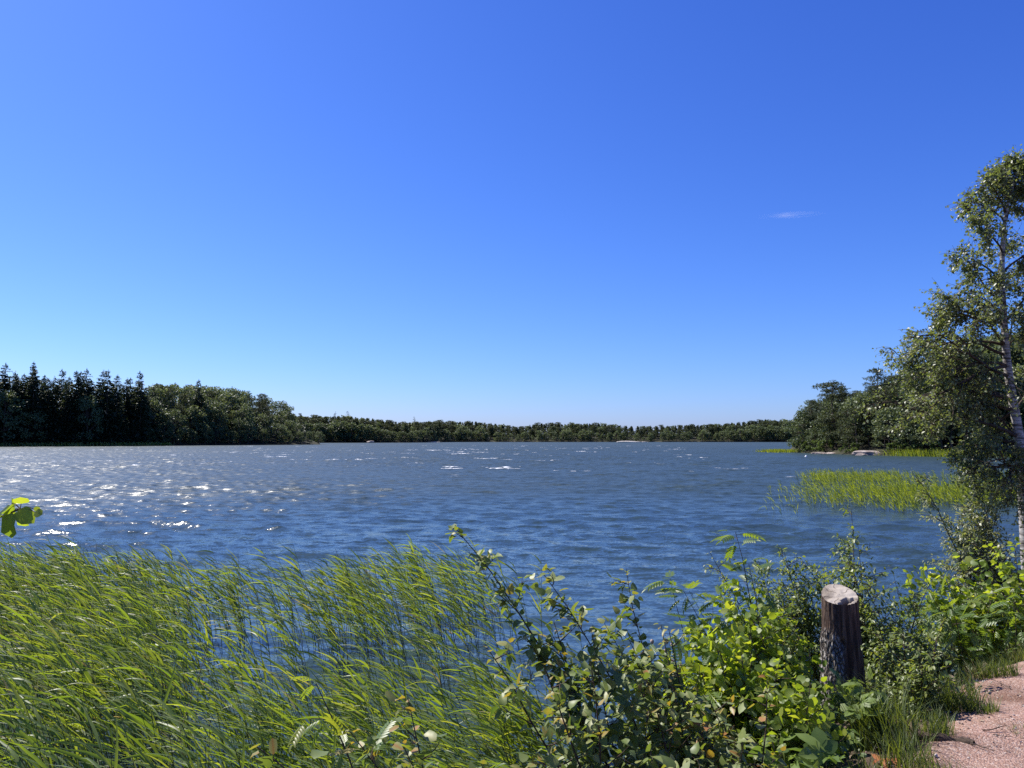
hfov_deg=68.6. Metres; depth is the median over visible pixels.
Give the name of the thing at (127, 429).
spruce tree
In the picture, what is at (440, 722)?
reed stalk
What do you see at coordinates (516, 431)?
pine tree
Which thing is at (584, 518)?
lake water
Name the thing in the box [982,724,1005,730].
dry twig
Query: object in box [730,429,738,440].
leafy tree
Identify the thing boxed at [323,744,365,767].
reed stalk
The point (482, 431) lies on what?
leafy tree
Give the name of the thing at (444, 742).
reed stalk
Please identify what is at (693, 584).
rowan shrub
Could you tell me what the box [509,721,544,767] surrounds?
reed stalk
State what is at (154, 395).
spruce tree
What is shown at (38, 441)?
spruce tree
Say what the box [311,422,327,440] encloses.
leafy tree
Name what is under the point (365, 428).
leafy tree
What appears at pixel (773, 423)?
pine tree
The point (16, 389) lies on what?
spruce tree
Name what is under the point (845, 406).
leafy tree
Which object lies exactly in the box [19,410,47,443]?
leafy tree
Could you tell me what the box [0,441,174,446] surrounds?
shore grass
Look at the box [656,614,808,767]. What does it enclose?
alder shrub
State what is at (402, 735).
reed stalk
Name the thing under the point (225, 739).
reed stalk
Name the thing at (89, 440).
spruce tree
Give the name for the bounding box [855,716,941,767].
grass tuft
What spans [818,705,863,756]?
raspberry cane
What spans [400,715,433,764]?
reed stalk
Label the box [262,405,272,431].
pine tree
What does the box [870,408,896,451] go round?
pine tree
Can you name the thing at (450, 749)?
reed stalk
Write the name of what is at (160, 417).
leafy tree
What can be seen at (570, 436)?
leafy tree
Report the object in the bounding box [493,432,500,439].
leafy tree
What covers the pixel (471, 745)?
reed stalk
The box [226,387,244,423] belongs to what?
leafy tree
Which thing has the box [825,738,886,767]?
grass tuft
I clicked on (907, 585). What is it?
rowan sapling
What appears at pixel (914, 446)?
shore bush
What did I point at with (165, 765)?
reed stalk
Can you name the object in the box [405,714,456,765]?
reed stalk
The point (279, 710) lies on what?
reed stalk
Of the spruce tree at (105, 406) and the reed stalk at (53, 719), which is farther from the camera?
the spruce tree at (105, 406)
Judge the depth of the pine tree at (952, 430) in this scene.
116.66 m
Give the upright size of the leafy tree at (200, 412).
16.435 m
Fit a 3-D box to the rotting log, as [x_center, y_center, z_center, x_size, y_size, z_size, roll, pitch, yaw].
[2.500,2.056,4.344,0.311,0.071,0.078,-3,-5,35]
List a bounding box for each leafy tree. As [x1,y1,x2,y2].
[0,389,30,440]
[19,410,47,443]
[73,395,103,440]
[141,400,170,441]
[144,383,175,399]
[145,387,176,420]
[146,388,170,423]
[148,397,164,440]
[153,418,176,442]
[157,409,189,443]
[162,382,181,402]
[172,431,181,442]
[175,389,216,421]
[177,385,213,401]
[178,407,199,438]
[183,405,215,440]
[185,429,198,443]
[185,431,198,443]
[193,400,228,441]
[199,425,214,443]
[202,386,221,398]
[206,387,224,415]
[206,408,231,441]
[206,426,225,443]
[212,391,239,429]
[223,431,233,443]
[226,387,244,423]
[227,403,254,440]
[227,431,238,443]
[228,395,253,425]
[230,417,248,440]
[234,412,257,440]
[238,421,258,443]
[239,390,256,406]
[249,413,273,440]
[258,429,269,443]
[261,398,276,420]
[266,423,286,443]
[269,401,292,425]
[270,409,289,426]
[276,424,288,443]
[281,406,293,424]
[283,431,293,443]
[284,420,295,440]
[292,422,302,440]
[294,431,305,443]
[301,421,313,431]
[306,431,312,442]
[310,424,326,440]
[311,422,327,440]
[314,431,324,443]
[317,423,332,441]
[324,425,337,440]
[325,422,340,441]
[330,424,345,441]
[335,421,350,441]
[338,421,349,440]
[343,423,358,441]
[344,422,359,440]
[353,425,366,441]
[355,423,368,441]
[362,424,374,440]
[363,426,375,440]
[367,426,380,440]
[370,422,382,438]
[374,427,384,440]
[378,429,389,441]
[383,430,393,440]
[396,431,403,440]
[399,424,408,438]
[400,431,407,441]
[408,426,417,437]
[408,431,415,441]
[413,430,422,441]
[420,430,428,440]
[421,427,432,441]
[428,430,437,441]
[440,428,449,441]
[455,427,465,440]
[464,429,472,440]
[476,428,486,440]
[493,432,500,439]
[500,433,507,440]
[521,432,528,440]
[535,430,543,440]
[547,426,558,436]
[550,431,557,440]
[557,430,567,441]
[563,430,573,440]
[577,431,584,440]
[578,429,587,440]
[585,430,594,439]
[592,433,599,440]
[597,426,606,439]
[613,431,620,440]
[615,426,626,435]
[660,432,667,440]
[666,431,674,440]
[685,431,692,440]
[697,431,706,440]
[717,431,725,440]
[724,430,732,439]
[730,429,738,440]
[734,428,745,439]
[741,429,751,440]
[747,426,760,439]
[752,426,765,440]
[757,427,771,438]
[763,425,777,441]
[764,431,773,440]
[769,426,780,441]
[777,426,790,441]
[784,409,815,449]
[798,401,814,423]
[805,426,822,449]
[810,401,841,444]
[816,424,837,449]
[836,395,872,441]
[846,391,889,446]
[871,406,907,450]
[889,401,929,446]
[890,367,911,403]
[893,362,962,447]
[903,376,977,447]
[947,354,1023,438]
[954,344,1021,437]
[965,333,1023,448]
[974,371,1023,447]
[977,365,1023,441]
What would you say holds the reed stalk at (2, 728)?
in the lake water
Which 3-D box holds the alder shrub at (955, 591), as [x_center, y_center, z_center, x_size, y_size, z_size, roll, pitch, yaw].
[4.475,2.341,7.505,0.941,1.165,0.904,0,-4,0]
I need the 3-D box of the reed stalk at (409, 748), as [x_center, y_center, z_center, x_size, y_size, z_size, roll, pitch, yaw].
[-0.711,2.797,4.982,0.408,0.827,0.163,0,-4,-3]
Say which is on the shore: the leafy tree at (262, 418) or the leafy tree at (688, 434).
the leafy tree at (688, 434)
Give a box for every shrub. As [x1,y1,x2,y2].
[622,663,748,766]
[641,570,738,673]
[649,629,731,724]
[652,652,750,718]
[655,530,793,665]
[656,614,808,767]
[681,612,799,763]
[703,549,833,683]
[711,578,852,733]
[744,678,852,767]
[746,503,919,691]
[796,560,947,706]
[859,642,960,722]
[861,616,947,711]
[889,618,962,687]
[900,568,1014,678]
[905,563,1013,661]
[910,471,1023,627]
[911,631,966,688]
[920,552,1023,669]
[959,536,1023,654]
[968,587,1023,666]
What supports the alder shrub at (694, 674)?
on the ground at (869, 757)
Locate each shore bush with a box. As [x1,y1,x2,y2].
[792,440,807,450]
[800,441,812,451]
[807,440,824,451]
[817,440,833,451]
[838,443,851,453]
[847,443,860,451]
[886,442,903,451]
[897,443,909,452]
[909,443,923,450]
[928,441,941,451]
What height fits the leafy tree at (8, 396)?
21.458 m
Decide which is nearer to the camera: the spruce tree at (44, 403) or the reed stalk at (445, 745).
the reed stalk at (445, 745)
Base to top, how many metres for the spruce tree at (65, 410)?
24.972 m
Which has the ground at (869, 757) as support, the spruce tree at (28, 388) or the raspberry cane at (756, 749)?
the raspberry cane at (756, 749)
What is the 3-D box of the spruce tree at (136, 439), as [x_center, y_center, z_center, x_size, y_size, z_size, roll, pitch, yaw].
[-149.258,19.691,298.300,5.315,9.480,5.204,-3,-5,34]
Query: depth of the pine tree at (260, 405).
366.87 m
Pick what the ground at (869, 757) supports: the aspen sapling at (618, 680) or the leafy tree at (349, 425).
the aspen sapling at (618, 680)
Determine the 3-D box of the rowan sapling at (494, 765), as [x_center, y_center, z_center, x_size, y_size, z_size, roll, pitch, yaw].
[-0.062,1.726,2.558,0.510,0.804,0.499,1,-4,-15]
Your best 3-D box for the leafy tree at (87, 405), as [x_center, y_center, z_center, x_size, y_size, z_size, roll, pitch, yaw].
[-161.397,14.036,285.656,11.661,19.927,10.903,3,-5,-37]
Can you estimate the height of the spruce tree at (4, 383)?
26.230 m
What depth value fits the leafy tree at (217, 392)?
369.01 m
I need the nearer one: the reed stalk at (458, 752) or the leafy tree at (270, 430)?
the reed stalk at (458, 752)
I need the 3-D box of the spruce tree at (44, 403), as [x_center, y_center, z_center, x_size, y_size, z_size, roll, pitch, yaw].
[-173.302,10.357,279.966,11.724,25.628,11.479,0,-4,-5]
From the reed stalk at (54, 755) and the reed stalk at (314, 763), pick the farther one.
the reed stalk at (314, 763)
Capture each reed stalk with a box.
[0,671,42,767]
[0,693,73,767]
[0,698,21,763]
[0,702,39,767]
[0,713,60,767]
[0,721,14,767]
[0,728,54,767]
[0,740,23,767]
[0,745,25,767]
[3,691,78,767]
[3,740,47,767]
[4,730,32,767]
[5,743,67,767]
[12,749,51,767]
[14,695,52,767]
[28,736,94,767]
[32,690,99,767]
[37,689,98,767]
[45,706,105,767]
[58,738,124,767]
[65,694,119,766]
[68,716,117,767]
[78,703,134,767]
[88,662,156,766]
[101,667,154,767]
[106,746,173,767]
[107,696,183,767]
[109,736,156,767]
[117,701,157,767]
[118,689,167,765]
[123,739,157,767]
[125,727,164,766]
[128,721,174,767]
[136,655,177,765]
[136,688,191,767]
[141,693,192,767]
[148,647,189,767]
[149,697,213,767]
[149,701,196,767]
[151,739,199,767]
[157,728,205,767]
[160,700,220,767]
[161,713,205,767]
[161,714,209,767]
[171,699,226,767]
[177,719,240,767]
[178,729,222,767]
[180,665,231,767]
[183,732,223,767]
[187,690,238,765]
[187,721,252,767]
[197,730,235,767]
[203,723,244,767]
[207,687,253,766]
[213,709,259,767]
[214,688,269,760]
[214,748,258,767]
[217,721,288,767]
[222,657,279,767]
[223,703,265,767]
[224,689,260,767]
[226,686,277,767]
[227,755,276,767]
[230,722,278,767]
[233,677,284,767]
[234,705,280,764]
[236,719,264,767]
[238,684,292,766]
[241,695,283,765]
[244,692,279,766]
[245,700,305,767]
[249,706,304,767]
[255,723,310,767]
[257,709,312,767]
[259,699,308,767]
[262,716,293,766]
[263,717,307,767]
[265,714,325,767]
[266,691,320,767]
[267,663,316,749]
[284,684,319,760]
[284,711,325,767]
[285,712,341,766]
[290,682,334,764]
[290,727,354,767]
[293,726,335,767]
[293,737,322,767]
[296,721,335,767]
[296,722,333,767]
[298,743,324,767]
[300,707,358,766]
[304,716,372,763]
[306,701,349,766]
[307,680,348,766]
[313,735,370,767]
[315,704,370,767]
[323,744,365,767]
[325,683,384,765]
[326,716,370,767]
[332,709,362,767]
[340,678,401,760]
[340,713,374,767]
[342,738,389,767]
[345,682,390,759]
[345,709,383,767]
[345,718,371,763]
[348,726,396,767]
[351,712,386,767]
[352,691,409,766]
[377,703,417,764]
[377,725,415,766]
[381,755,421,767]
[387,690,435,765]
[387,737,418,767]
[393,711,426,765]
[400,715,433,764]
[404,710,446,766]
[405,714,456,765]
[406,714,452,767]
[413,722,454,764]
[415,711,462,767]
[417,719,466,764]
[418,710,467,764]
[419,754,447,767]
[428,758,455,767]
[429,723,469,764]
[429,726,454,761]
[432,714,480,767]
[432,734,465,767]
[435,711,497,756]
[436,738,466,763]
[436,739,465,767]
[439,705,500,767]
[446,725,490,762]
[448,742,481,763]
[449,732,494,766]
[449,760,493,767]
[452,723,510,766]
[453,756,485,767]
[454,760,482,767]
[456,703,487,762]
[461,724,502,762]
[462,737,499,765]
[468,719,515,763]
[472,689,504,764]
[473,697,511,764]
[477,722,508,764]
[483,756,509,767]
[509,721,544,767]
[516,742,554,767]
[518,735,562,767]
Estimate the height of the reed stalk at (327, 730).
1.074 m
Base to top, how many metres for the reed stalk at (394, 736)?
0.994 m
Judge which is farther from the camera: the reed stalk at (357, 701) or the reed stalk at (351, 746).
the reed stalk at (357, 701)
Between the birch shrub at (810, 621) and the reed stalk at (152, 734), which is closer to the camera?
the reed stalk at (152, 734)
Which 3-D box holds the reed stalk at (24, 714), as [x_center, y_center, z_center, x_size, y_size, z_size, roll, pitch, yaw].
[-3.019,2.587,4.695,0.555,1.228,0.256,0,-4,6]
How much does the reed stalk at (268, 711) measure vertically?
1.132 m
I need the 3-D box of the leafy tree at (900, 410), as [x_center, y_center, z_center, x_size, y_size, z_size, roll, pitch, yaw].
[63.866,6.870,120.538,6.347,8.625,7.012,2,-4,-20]
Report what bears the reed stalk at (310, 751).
on the ground at (869, 757)
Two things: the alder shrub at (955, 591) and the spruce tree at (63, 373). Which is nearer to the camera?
the alder shrub at (955, 591)
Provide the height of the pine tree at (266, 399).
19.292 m
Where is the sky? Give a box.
[0,0,1023,433]
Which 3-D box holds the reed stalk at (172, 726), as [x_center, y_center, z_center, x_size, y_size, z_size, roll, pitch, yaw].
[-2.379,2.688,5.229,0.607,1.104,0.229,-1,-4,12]
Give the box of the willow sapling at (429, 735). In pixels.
[248,690,446,767]
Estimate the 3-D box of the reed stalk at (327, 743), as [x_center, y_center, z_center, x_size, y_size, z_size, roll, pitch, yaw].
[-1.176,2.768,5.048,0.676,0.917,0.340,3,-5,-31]
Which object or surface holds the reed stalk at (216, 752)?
on the ground at (869, 757)
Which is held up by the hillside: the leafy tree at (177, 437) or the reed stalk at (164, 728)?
the leafy tree at (177, 437)
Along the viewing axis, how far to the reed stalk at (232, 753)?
4.17 m
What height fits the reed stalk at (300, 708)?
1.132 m
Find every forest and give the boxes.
[2,378,315,439]
[293,415,792,437]
[798,385,1013,444]
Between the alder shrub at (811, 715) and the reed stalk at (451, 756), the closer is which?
the alder shrub at (811, 715)
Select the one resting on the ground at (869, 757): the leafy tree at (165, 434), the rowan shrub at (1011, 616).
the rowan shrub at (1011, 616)
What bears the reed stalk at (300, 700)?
in the lake water
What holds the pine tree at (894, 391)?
on the headland
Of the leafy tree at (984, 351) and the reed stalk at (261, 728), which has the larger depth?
the leafy tree at (984, 351)
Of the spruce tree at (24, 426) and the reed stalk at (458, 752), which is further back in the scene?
the spruce tree at (24, 426)
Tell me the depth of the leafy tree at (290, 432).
356.24 m
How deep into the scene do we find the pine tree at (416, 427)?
593.31 m
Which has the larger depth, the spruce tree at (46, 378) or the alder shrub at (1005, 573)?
the spruce tree at (46, 378)
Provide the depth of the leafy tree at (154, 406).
310.47 m
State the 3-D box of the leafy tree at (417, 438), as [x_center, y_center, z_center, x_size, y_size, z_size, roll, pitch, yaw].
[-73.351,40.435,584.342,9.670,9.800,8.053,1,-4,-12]
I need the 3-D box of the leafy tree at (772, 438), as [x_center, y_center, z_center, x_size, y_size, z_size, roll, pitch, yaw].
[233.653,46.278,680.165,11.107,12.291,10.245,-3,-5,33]
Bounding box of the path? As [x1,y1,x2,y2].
[913,661,1023,767]
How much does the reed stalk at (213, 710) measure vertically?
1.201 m
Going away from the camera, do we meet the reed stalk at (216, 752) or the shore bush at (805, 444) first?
the reed stalk at (216, 752)
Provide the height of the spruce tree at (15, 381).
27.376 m
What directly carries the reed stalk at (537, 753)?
on the ground at (869, 757)
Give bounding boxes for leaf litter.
[849,680,1021,767]
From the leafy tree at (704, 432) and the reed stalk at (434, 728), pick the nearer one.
the reed stalk at (434, 728)
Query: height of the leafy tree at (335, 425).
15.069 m
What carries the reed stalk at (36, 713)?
in the lake water
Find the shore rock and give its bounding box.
[852,450,879,455]
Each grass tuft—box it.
[818,668,943,751]
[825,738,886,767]
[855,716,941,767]
[878,747,979,767]
[901,699,961,740]
[913,662,993,713]
[954,690,1004,714]
[956,658,988,682]
[966,652,1022,678]
[983,637,1023,667]
[1004,638,1023,662]
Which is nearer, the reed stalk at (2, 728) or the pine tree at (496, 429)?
the reed stalk at (2, 728)
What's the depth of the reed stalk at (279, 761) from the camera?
4.99 m
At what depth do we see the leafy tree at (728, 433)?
687.65 m
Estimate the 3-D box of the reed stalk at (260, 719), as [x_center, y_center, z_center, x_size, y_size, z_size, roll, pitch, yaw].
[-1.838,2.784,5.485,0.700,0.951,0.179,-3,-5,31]
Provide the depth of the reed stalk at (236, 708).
4.76 m
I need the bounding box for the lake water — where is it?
[0,442,1020,767]
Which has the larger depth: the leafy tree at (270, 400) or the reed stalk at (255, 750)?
the leafy tree at (270, 400)
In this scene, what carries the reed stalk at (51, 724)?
in the lake water
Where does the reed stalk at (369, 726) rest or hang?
on the ground at (869, 757)
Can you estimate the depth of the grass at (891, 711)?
4.84 m
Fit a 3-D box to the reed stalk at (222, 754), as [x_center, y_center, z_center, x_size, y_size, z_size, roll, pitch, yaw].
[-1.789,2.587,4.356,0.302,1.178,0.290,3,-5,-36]
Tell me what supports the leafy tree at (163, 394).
on the hillside
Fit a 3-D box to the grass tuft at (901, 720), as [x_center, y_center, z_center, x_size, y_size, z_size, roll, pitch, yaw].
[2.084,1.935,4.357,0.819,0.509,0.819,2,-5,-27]
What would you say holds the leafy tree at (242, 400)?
on the hillside
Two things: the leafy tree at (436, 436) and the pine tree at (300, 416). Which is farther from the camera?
the leafy tree at (436, 436)
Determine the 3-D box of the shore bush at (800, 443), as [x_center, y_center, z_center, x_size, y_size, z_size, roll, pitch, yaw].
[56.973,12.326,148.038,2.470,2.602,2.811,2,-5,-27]
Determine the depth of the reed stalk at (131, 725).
5.11 m
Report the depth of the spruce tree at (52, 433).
278.85 m
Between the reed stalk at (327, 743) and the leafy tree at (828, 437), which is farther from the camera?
the leafy tree at (828, 437)
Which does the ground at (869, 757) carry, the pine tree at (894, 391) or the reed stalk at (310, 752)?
the reed stalk at (310, 752)
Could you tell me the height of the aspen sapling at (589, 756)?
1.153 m
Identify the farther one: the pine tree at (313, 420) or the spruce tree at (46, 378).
the pine tree at (313, 420)
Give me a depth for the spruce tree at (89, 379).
293.31 m
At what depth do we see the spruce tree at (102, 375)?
295.61 m
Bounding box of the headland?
[791,436,1013,455]
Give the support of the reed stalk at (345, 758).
on the ground at (869, 757)
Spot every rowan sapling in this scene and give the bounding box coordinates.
[287,676,397,767]
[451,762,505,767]
[878,567,934,650]
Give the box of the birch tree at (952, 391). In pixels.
[853,144,1023,595]
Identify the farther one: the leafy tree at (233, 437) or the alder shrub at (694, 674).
the leafy tree at (233, 437)
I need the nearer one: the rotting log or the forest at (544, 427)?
the rotting log
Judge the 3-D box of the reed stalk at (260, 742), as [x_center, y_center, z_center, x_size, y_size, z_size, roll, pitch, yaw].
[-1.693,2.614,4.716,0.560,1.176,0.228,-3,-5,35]
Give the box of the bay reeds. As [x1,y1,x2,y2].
[759,465,1017,514]
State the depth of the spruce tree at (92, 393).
288.05 m
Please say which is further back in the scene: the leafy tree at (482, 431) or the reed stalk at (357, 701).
the leafy tree at (482, 431)
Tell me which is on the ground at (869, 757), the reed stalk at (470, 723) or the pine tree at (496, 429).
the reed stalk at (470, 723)
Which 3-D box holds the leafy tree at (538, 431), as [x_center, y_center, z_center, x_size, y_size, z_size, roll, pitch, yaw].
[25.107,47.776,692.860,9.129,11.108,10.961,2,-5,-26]
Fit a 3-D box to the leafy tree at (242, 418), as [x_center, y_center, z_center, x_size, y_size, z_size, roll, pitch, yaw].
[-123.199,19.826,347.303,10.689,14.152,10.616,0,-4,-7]
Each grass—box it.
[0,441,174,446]
[610,644,1019,767]
[758,448,810,452]
[874,448,1013,457]
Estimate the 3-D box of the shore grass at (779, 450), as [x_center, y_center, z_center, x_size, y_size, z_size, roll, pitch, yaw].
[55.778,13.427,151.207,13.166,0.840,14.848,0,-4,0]
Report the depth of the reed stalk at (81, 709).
4.96 m
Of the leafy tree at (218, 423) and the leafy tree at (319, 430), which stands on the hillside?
the leafy tree at (218, 423)
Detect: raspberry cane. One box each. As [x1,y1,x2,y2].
[747,732,823,767]
[768,716,840,767]
[788,727,848,767]
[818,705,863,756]
[829,665,888,734]
[840,692,900,751]
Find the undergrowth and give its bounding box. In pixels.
[745,651,992,767]
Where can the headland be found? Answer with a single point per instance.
(861, 447)
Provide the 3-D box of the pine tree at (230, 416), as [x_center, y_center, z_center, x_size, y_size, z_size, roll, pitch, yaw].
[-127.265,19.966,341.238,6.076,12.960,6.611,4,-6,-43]
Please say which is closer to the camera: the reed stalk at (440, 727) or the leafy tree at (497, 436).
the reed stalk at (440, 727)
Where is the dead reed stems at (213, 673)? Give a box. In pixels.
[0,542,506,767]
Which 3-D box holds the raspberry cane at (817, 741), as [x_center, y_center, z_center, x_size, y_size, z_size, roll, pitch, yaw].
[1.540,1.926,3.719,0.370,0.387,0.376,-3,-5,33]
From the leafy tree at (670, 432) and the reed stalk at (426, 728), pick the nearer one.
the reed stalk at (426, 728)
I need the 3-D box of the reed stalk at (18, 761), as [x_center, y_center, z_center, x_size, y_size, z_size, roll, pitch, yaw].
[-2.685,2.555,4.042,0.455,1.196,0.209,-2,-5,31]
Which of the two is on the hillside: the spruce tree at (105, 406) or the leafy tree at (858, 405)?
the spruce tree at (105, 406)
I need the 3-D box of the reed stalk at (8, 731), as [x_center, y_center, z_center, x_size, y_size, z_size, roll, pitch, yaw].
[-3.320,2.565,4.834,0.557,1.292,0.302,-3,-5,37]
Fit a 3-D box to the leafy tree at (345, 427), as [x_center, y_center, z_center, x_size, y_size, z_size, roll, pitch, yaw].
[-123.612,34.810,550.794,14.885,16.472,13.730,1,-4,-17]
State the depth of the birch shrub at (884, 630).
5.88 m
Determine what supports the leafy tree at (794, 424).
on the headland
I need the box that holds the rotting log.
[913,729,974,744]
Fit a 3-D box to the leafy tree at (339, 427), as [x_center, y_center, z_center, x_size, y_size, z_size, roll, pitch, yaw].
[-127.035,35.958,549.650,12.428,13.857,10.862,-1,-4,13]
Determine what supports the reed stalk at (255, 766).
in the lake water
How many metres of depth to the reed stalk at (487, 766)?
5.12 m
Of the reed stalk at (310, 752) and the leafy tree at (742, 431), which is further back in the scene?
the leafy tree at (742, 431)
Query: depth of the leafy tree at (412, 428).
589.82 m
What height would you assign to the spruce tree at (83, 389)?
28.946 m
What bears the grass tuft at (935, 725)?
on the ground at (869, 757)
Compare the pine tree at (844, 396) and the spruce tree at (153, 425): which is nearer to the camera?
the pine tree at (844, 396)
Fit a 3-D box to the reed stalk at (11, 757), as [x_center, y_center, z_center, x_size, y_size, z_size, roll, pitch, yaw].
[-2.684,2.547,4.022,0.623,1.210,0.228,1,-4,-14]
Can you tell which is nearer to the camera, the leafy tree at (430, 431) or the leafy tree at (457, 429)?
the leafy tree at (430, 431)
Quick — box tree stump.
[819,584,866,723]
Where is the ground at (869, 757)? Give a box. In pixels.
[832,630,1019,767]
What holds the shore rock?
on the headland
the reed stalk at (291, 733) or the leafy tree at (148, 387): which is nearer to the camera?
the reed stalk at (291, 733)
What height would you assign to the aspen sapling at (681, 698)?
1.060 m
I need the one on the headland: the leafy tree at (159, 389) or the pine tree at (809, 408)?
the pine tree at (809, 408)
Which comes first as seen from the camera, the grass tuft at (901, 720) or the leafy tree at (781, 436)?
the grass tuft at (901, 720)
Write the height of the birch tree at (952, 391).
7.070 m
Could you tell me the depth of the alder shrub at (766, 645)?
4.85 m
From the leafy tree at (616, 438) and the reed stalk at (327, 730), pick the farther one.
the leafy tree at (616, 438)
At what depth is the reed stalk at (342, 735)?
5.37 m
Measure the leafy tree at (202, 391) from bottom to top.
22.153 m
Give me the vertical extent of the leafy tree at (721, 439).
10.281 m
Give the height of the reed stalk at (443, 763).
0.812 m
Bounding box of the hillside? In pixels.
[153,425,318,445]
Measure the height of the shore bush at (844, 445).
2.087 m
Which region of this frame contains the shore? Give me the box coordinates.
[315,434,788,442]
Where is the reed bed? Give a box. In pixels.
[0,534,597,767]
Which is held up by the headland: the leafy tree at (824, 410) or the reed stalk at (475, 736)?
the leafy tree at (824, 410)
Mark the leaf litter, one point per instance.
(942, 714)
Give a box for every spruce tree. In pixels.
[0,363,13,421]
[0,372,7,443]
[0,375,9,423]
[0,375,25,442]
[0,408,12,444]
[6,413,22,443]
[10,371,23,403]
[16,422,28,442]
[18,367,45,443]
[18,373,29,422]
[20,362,41,431]
[20,369,42,425]
[33,379,60,441]
[34,419,45,442]
[40,375,49,414]
[44,377,65,443]
[47,421,58,442]
[50,370,65,415]
[53,381,74,442]
[59,371,85,442]
[61,377,73,417]
[64,372,95,443]
[70,412,87,442]
[79,380,101,442]
[79,409,98,445]
[81,369,93,402]
[88,378,97,413]
[94,370,122,443]
[95,370,110,418]
[108,376,129,442]
[111,416,125,442]
[117,415,131,443]
[118,378,133,437]
[124,378,133,414]
[125,372,149,430]
[127,384,153,442]
[133,422,140,442]
[144,388,155,440]
[149,385,161,438]
[189,380,206,439]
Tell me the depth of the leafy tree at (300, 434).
361.91 m
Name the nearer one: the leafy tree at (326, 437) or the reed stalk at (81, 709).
the reed stalk at (81, 709)
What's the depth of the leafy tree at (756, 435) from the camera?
680.93 m
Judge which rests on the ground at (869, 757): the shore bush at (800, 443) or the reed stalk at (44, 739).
the reed stalk at (44, 739)
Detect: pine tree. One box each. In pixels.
[162,387,177,426]
[170,403,187,440]
[178,390,192,426]
[206,391,224,426]
[227,414,239,436]
[228,391,241,413]
[246,397,255,412]
[252,398,264,436]
[254,394,264,423]
[262,395,270,413]
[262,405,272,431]
[263,411,274,436]
[297,413,305,429]
[308,418,320,430]
[360,420,372,435]
[394,423,401,434]
[402,422,410,432]
[412,425,420,436]
[417,423,430,436]
[433,424,440,438]
[448,424,454,436]
[486,424,493,437]
[491,426,501,437]
[513,427,520,437]
[574,425,584,439]
[589,425,598,436]
[603,426,610,438]
[643,427,649,437]
[760,421,772,435]
[769,422,777,437]
[798,399,821,445]
[808,380,850,447]
[818,388,835,411]
[823,392,854,446]
[828,387,847,430]
[831,408,862,448]
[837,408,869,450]
[856,367,893,445]
[869,385,899,442]
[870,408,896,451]
[875,374,912,434]
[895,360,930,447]
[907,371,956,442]
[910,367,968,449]
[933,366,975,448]
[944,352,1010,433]
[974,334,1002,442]
[997,341,1023,366]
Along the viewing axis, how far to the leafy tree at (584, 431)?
692.43 m
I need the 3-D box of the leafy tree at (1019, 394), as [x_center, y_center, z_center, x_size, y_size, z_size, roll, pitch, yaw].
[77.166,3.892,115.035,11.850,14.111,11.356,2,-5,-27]
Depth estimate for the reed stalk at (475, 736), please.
5.53 m
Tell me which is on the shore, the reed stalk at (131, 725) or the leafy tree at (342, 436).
the leafy tree at (342, 436)
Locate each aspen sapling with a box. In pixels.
[346,728,519,767]
[446,523,728,767]
[485,617,666,767]
[610,623,755,767]
[624,742,703,767]
[635,670,786,767]
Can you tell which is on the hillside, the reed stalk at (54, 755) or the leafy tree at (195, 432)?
the leafy tree at (195, 432)
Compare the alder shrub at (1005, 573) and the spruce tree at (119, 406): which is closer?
the alder shrub at (1005, 573)
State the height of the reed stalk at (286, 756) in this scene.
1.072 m
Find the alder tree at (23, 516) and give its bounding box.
[0,497,42,537]
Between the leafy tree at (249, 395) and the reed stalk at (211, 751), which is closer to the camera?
the reed stalk at (211, 751)
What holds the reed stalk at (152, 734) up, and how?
in the lake water
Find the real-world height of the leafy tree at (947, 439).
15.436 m
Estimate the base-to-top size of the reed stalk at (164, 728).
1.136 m
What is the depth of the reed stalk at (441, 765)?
4.75 m
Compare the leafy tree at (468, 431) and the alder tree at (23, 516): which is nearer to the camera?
the alder tree at (23, 516)
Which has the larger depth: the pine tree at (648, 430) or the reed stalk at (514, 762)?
the pine tree at (648, 430)
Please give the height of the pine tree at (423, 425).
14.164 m
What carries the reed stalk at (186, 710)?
in the lake water
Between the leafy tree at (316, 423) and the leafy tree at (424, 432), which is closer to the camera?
the leafy tree at (316, 423)
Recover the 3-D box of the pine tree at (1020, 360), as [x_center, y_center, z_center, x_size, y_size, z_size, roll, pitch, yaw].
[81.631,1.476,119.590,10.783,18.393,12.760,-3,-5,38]
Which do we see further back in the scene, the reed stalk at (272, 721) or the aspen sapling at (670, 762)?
the reed stalk at (272, 721)
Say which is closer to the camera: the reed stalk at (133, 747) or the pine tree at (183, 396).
the reed stalk at (133, 747)
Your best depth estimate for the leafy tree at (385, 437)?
562.37 m
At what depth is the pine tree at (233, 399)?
356.06 m
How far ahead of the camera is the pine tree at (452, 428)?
687.10 m
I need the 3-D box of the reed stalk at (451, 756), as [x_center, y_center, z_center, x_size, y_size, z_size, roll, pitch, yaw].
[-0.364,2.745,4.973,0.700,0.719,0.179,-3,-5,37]
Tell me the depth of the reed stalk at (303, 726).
5.31 m
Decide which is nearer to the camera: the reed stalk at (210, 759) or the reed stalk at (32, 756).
the reed stalk at (32, 756)

